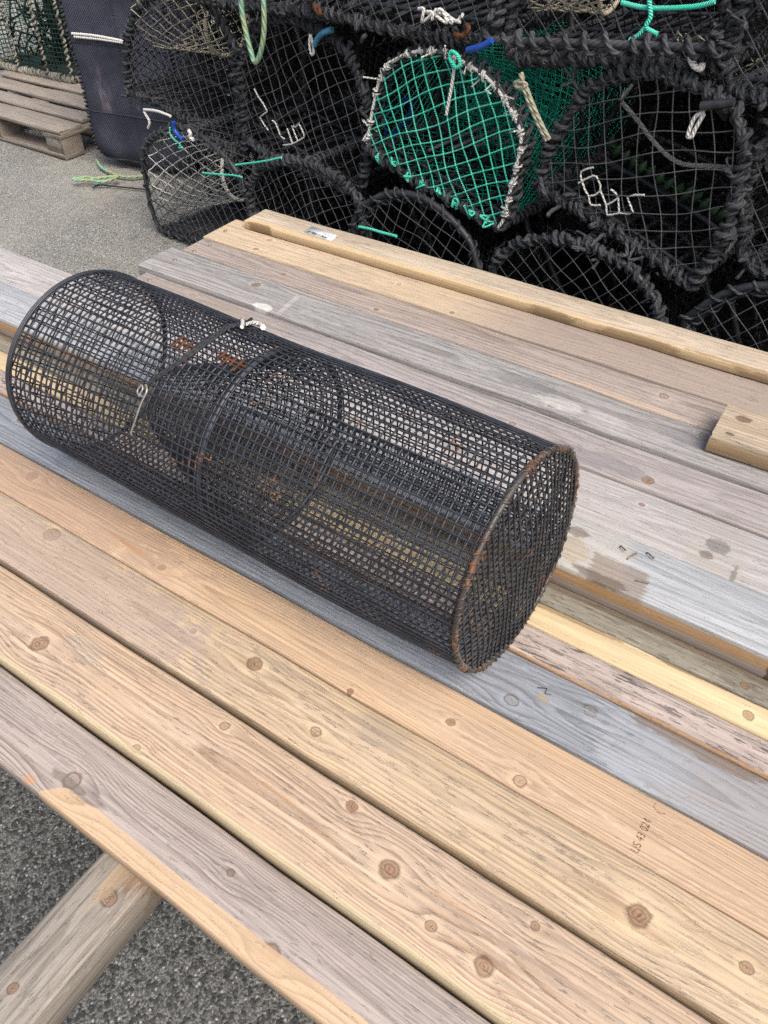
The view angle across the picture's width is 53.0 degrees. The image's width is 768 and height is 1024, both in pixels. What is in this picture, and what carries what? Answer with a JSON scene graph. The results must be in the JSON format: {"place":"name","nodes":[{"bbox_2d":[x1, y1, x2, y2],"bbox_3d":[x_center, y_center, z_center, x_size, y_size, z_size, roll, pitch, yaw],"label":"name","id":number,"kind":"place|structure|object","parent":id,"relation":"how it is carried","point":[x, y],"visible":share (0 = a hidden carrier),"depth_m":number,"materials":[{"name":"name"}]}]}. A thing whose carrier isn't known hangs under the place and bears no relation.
{"place":"outdoors","nodes":[
{"label":"outdoors","id":0,"kind":"place"},
{"bbox_2d":[0,0,766,1023],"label":"ground","id":1,"kind":"structure","parent":0,"point":[214,984],"depth_m":1.46,"materials":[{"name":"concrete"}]},
{"bbox_2d":[0,0,81,83],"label":"netted creel","id":2,"kind":"object","parent":1,"relation":"on","point":[52,58],"visible":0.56,"depth_m":4.68,"materials":[{"name":"fabric"}]},
{"bbox_2d":[0,71,92,159],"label":"pallet","id":3,"kind":"object","parent":1,"relation":"on","point":[53,118],"visible":0.53,"depth_m":4.25,"materials":[{"name":"brown wood"}]},
{"bbox_2d":[0,852,163,1023],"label":"beam","id":4,"kind":"structure","parent":1,"relation":"on","point":[58,960],"depth_m":0.97,"materials":[{"name":"brown wood"}]},
{"bbox_2d":[0,566,710,1023],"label":"plank","id":5,"kind":"object","parent":4,"relation":"on","point":[484,948],"visible":0.94,"depth_m":1.00,"materials":[{"name":"brown wood"}]},
{"bbox_2d":[0,444,767,938],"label":"plank","id":6,"kind":"object","parent":4,"relation":"on","point":[718,872],"visible":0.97,"depth_m":1.14,"materials":[{"name":"brown wood"}]},
{"bbox_2d":[119,273,767,539],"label":"plank","id":7,"kind":"object","parent":4,"relation":"on","point":[724,501],"visible":0.5,"depth_m":1.61,"materials":[{"name":"grey wood"}]},
{"bbox_2d":[138,247,767,494],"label":"plank","id":8,"kind":"object","parent":4,"relation":"on","point":[676,441],"visible":0.82,"depth_m":1.81,"materials":[{"name":"grey wood"}]},
{"bbox_2d":[705,403,767,470],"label":"offcut","id":9,"kind":"object","parent":8,"relation":"on","point":[739,434],"visible":1,"depth_m":1.55,"materials":[{"name":"brown wood"}]},
{"bbox_2d":[183,239,726,431],"bbox_3d":[0.424,-0.318,1.827,2.403,0.057,0.123,24,49,24],"label":"plank","id":10,"kind":"object","parent":4,"relation":"on","point":[701,413],"visible":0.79,"depth_m":1.89,"materials":[{"name":"brown wood"}]},
{"bbox_2d":[203,219,767,414],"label":"plank","id":11,"kind":"object","parent":4,"relation":"on","point":[717,386],"visible":0.65,"depth_m":1.96,"materials":[{"name":"brown wood"}]},
{"bbox_2d":[244,209,767,383],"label":"plank","id":12,"kind":"object","parent":11,"relation":"on","point":[710,351],"visible":1,"depth_m":2.01,"materials":[{"name":"brown wood"}]},
{"bbox_2d":[71,159,142,182],"bbox_3d":[-1.430,-1.702,3.873,0.379,0.033,0.296,24,49,24],"label":"ground rope","id":13,"kind":"object","parent":1,"relation":"on","point":[112,177],"visible":0.98,"depth_m":3.81,"materials":[{"name":"green fabric"}]},
{"bbox_2d":[92,184,144,189],"bbox_3d":[-1.295,-1.597,3.784,0.269,0.008,0.045,3,44,4],"label":"piece of rope","id":14,"kind":"object","parent":1,"relation":"on","point":[117,186],"visible":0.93,"depth_m":3.78,"materials":[{"name":"black fabric"}]},
{"bbox_2d":[58,0,223,172],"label":"tub","id":15,"kind":"object","parent":1,"relation":"on","point":[120,132],"visible":0.56,"depth_m":3.65,"materials":[{"name":"black plastic"}]},
{"bbox_2d":[71,32,122,43],"bbox_3d":[-1.308,-2.176,3.534,0.300,0.028,0.011,16,46,16],"label":"cord","id":16,"kind":"object","parent":15,"relation":"attached to","point":[98,37],"visible":0.8,"depth_m":3.53,"materials":[{"name":"white fabric"}]},
{"bbox_2d":[140,92,362,241],"bbox_3d":[-0.566,-1.444,3.259,0.739,0.528,0.700,30,51,28],"label":"creel","id":17,"kind":"object","parent":1,"relation":"on","point":[196,226],"visible":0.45,"depth_m":3.18,"materials":[{"name":"black fabric"}]},
{"bbox_2d":[143,108,170,128],"bbox_3d":[-0.858,-1.483,2.922,0.174,0.085,0.010,31,52,29],"label":"cord","id":18,"kind":"object","parent":17,"relation":"attached to","point":[152,110],"visible":1,"depth_m":2.92,"materials":[{"name":"white fabric"}]},
{"bbox_2d":[118,0,360,160],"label":"creel","id":19,"kind":"object","parent":17,"relation":"on","point":[178,111],"visible":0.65,"depth_m":3.02,"materials":[{"name":"black fabric"}]},
{"bbox_2d":[188,60,354,205],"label":"creel","id":20,"kind":"object","parent":1,"relation":"on","point":[272,172],"visible":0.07,"depth_m":3.48,"materials":[{"name":"black fabric"}]},
{"bbox_2d":[189,6,348,98],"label":"creel","id":21,"kind":"object","parent":20,"relation":"on","point":[225,41],"visible":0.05,"depth_m":3.45,"materials":[{"name":"black fabric"}]},
{"bbox_2d":[240,116,481,264],"bbox_3d":[-0.061,-1.151,2.962,0.729,0.603,0.697,29,51,27],"label":"creel","id":22,"kind":"object","parent":1,"relation":"on","point":[312,161],"visible":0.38,"depth_m":2.78,"materials":[{"name":"black fabric"}]},
{"bbox_2d":[235,157,281,165],"bbox_3d":[-0.449,-1.244,2.731,0.250,0.087,0.007,30,51,28],"label":"cord","id":23,"kind":"object","parent":22,"relation":"attached to","point":[261,161],"visible":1,"depth_m":2.72,"materials":[{"name":"teal fabric"}]},
{"bbox_2d":[223,0,483,202],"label":"creel","id":24,"kind":"object","parent":22,"relation":"on","point":[328,34],"visible":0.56,"depth_m":2.70,"materials":[{"name":"black fabric"}]},
{"bbox_2d":[186,0,406,31],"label":"creel","id":25,"kind":"object","parent":24,"relation":"on","point":[287,8],"visible":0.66,"depth_m":2.41,"materials":[{"name":"black fabric"}]},
{"bbox_2d":[238,0,266,64],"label":"hanging rope","id":26,"kind":"object","parent":25,"relation":"hanging from","point":[256,60],"visible":1,"depth_m":2.43,"materials":[{"name":"green fabric"}]},
{"bbox_2d":[308,34,314,55],"bbox_3d":[-0.227,-1.460,2.407,0.025,0.061,0.010,24,49,24],"label":"cord loop","id":27,"kind":"object","parent":24,"relation":"hanging from","point":[312,51],"visible":1,"depth_m":2.41,"materials":[{"name":"white fabric"}]},
{"bbox_2d":[294,81,493,252],"bbox_3d":[0.089,-1.564,3.357,0.740,0.538,0.667,30,51,28],"label":"creel","id":28,"kind":"object","parent":1,"relation":"on","point":[329,102],"visible":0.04,"depth_m":3.23,"materials":[{"name":"black fabric"}]},
{"bbox_2d":[290,2,469,117],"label":"creel","id":29,"kind":"object","parent":28,"relation":"on","point":[384,54],"visible":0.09,"depth_m":3.20,"materials":[{"name":"black fabric"}]},
{"bbox_2d":[348,142,611,303],"bbox_3d":[0.370,-0.931,2.703,0.759,0.534,0.671,30,51,28],"label":"creel","id":30,"kind":"object","parent":1,"relation":"on","point":[388,198],"visible":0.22,"depth_m":2.58,"materials":[{"name":"black fabric"}]},
{"bbox_2d":[361,15,637,232],"bbox_3d":[0.399,-1.260,2.386,0.708,0.507,0.695,34,53,30],"label":"creel","id":31,"kind":"object","parent":30,"relation":"on","point":[524,148],"visible":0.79,"depth_m":2.31,"materials":[{"name":"green fabric"}]},
{"bbox_2d":[298,0,595,57],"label":"creel","id":32,"kind":"object","parent":31,"relation":"on","point":[490,20],"visible":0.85,"depth_m":2.15,"materials":[{"name":"black fabric"}]},
{"bbox_2d":[414,102,610,289],"bbox_3d":[0.589,-1.336,3.116,0.740,0.538,0.667,30,51,28],"label":"creel","id":33,"kind":"object","parent":1,"relation":"on","point":[542,225],"visible":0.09,"depth_m":3.04,"materials":[{"name":"black fabric"}]},
{"bbox_2d":[410,2,596,141],"bbox_3d":[0.560,-1.843,3.069,0.682,0.523,0.668,31,51,28],"label":"creel","id":34,"kind":"object","parent":33,"relation":"on","point":[420,92],"depth_m":3.10,"materials":[{"name":"fabric"}]},
{"bbox_2d":[447,0,641,145],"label":"creel","id":35,"kind":"object","parent":33,"relation":"on","point":[579,75],"visible":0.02,"depth_m":2.72,"materials":[{"name":"fabric"}]},
{"bbox_2d":[485,177,762,349],"bbox_3d":[0.793,-0.679,2.430,0.789,0.590,0.707,29,51,27],"label":"creel","id":36,"kind":"object","parent":1,"relation":"on","point":[589,243],"visible":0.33,"depth_m":2.30,"materials":[{"name":"black fabric"}]},
{"bbox_2d":[524,27,767,297],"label":"creel","id":37,"kind":"object","parent":36,"relation":"on","point":[719,102],"visible":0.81,"depth_m":2.07,"materials":[{"name":"black fabric"}]},
{"bbox_2d":[513,72,551,141],"bbox_3d":[0.381,-1.038,1.971,0.133,0.147,0.014,32,52,29],"label":"rope","id":38,"kind":"object","parent":37,"relation":"attached to","point":[520,84],"visible":1,"depth_m":1.97,"materials":[{"name":"beige fabric"}]},
{"bbox_2d":[495,0,767,93],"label":"creel","id":39,"kind":"object","parent":37,"relation":"on","point":[607,38],"visible":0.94,"depth_m":1.89,"materials":[{"name":"black fabric"}]},
{"bbox_2d":[686,111,705,138],"bbox_3d":[0.722,-0.897,1.784,0.034,0.067,0.010,31,52,29],"label":"cord loop","id":40,"kind":"object","parent":37,"relation":"hanging from","point":[702,114],"visible":1,"depth_m":1.78,"materials":[{"name":"white fabric"}]},
{"bbox_2d":[549,122,767,334],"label":"creel","id":41,"kind":"object","parent":1,"relation":"on","point":[665,202],"visible":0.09,"depth_m":2.80,"materials":[{"name":"black fabric"}]},
{"bbox_2d":[595,0,767,182],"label":"creel","id":42,"kind":"object","parent":41,"relation":"on","point":[728,139],"visible":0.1,"depth_m":2.50,"materials":[{"name":"black fabric"}]},
{"bbox_2d":[631,0,767,11],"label":"creel","id":43,"kind":"object","parent":42,"relation":"on","point":[657,2],"visible":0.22,"depth_m":2.35,"materials":[{"name":"black fabric"}]},
{"bbox_2d":[678,260,767,351],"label":"creel","id":44,"kind":"object","parent":1,"relation":"on","point":[730,293],"visible":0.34,"depth_m":2.04,"materials":[{"name":"black fabric"}]},
{"bbox_2d":[719,118,767,281],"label":"creel","id":45,"kind":"object","parent":44,"relation":"on","point":[752,261],"visible":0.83,"depth_m":1.89,"materials":[{"name":"black fabric"}]},
{"bbox_2d":[699,0,767,114],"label":"creel","id":46,"kind":"object","parent":45,"relation":"on","point":[751,86],"visible":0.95,"depth_m":1.70,"materials":[{"name":"black fabric"}]},
{"bbox_3d":[0.833,0.566,1.223,0.091,0.397,1.654,24,49,24],"label":"trestle","id":47,"kind":"object","parent":1,"relation":"on","visible":0},
{"bbox_2d":[0,667,490,1023],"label":"plank","id":48,"kind":"object","parent":47,"relation":"on","point":[309,955],"visible":1,"depth_m":0.98,"materials":[{"name":"brown wood"}]},
{"bbox_2d":[0,492,767,1023],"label":"plank","id":49,"kind":"object","parent":47,"relation":"on","point":[694,954],"visible":0.82,"depth_m":1.06,"materials":[{"name":"brown wood"}]},
{"bbox_2d":[0,395,767,860],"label":"plank","id":50,"kind":"object","parent":47,"relation":"on","point":[712,791],"visible":0.49,"depth_m":1.16,"materials":[{"name":"grey wood"}]},
{"bbox_2d":[0,282,767,680],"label":"plank","id":51,"kind":"object","parent":47,"relation":"on","point":[700,608],"visible":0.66,"depth_m":1.29,"materials":[{"name":"grey wood"}]},
{"bbox_2d":[0,247,767,595],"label":"plank","id":52,"kind":"object","parent":47,"relation":"on","point":[706,543],"visible":0.2,"depth_m":1.46,"materials":[{"name":"grey wood"}]},
{"bbox_2d":[0,370,767,780],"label":"plank","id":53,"kind":"object","parent":47,"relation":"on","point":[676,716],"visible":0.36,"depth_m":1.18,"materials":[{"name":"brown wood"}]},
{"bbox_2d":[5,269,579,673],"bbox_3d":[-0.180,-0.111,1.303,0.959,0.374,0.382,24,49,24],"label":"trap","id":54,"kind":"object","parent":53,"relation":"on","point":[235,370],"visible":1,"depth_m":1.21,"materials":[{"name":"metal"}]},
{"bbox_2d":[0,351,767,740],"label":"plank","id":55,"kind":"object","parent":47,"relation":"on","point":[686,687],"visible":0.35,"depth_m":1.23,"materials":[{"name":"brown wood"}]},
{"bbox_2d":[0,333,767,709],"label":"plank","id":56,"kind":"object","parent":47,"relation":"on","point":[738,681],"visible":0.3,"depth_m":1.27,"materials":[{"name":"brown wood"}]},
{"bbox_2d":[587,104,761,226],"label":"creel","id":57,"kind":"object","parent":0,"point":[662,128],"visible":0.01,"depth_m":3.32,"materials":[{"name":"black fabric"}]},
{"bbox_2d":[719,191,767,351],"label":"creel","id":58,"kind":"object","parent":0,"point":[759,237],"visible":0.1,"depth_m":2.67,"materials":[{"name":"black fabric"}]}
]}

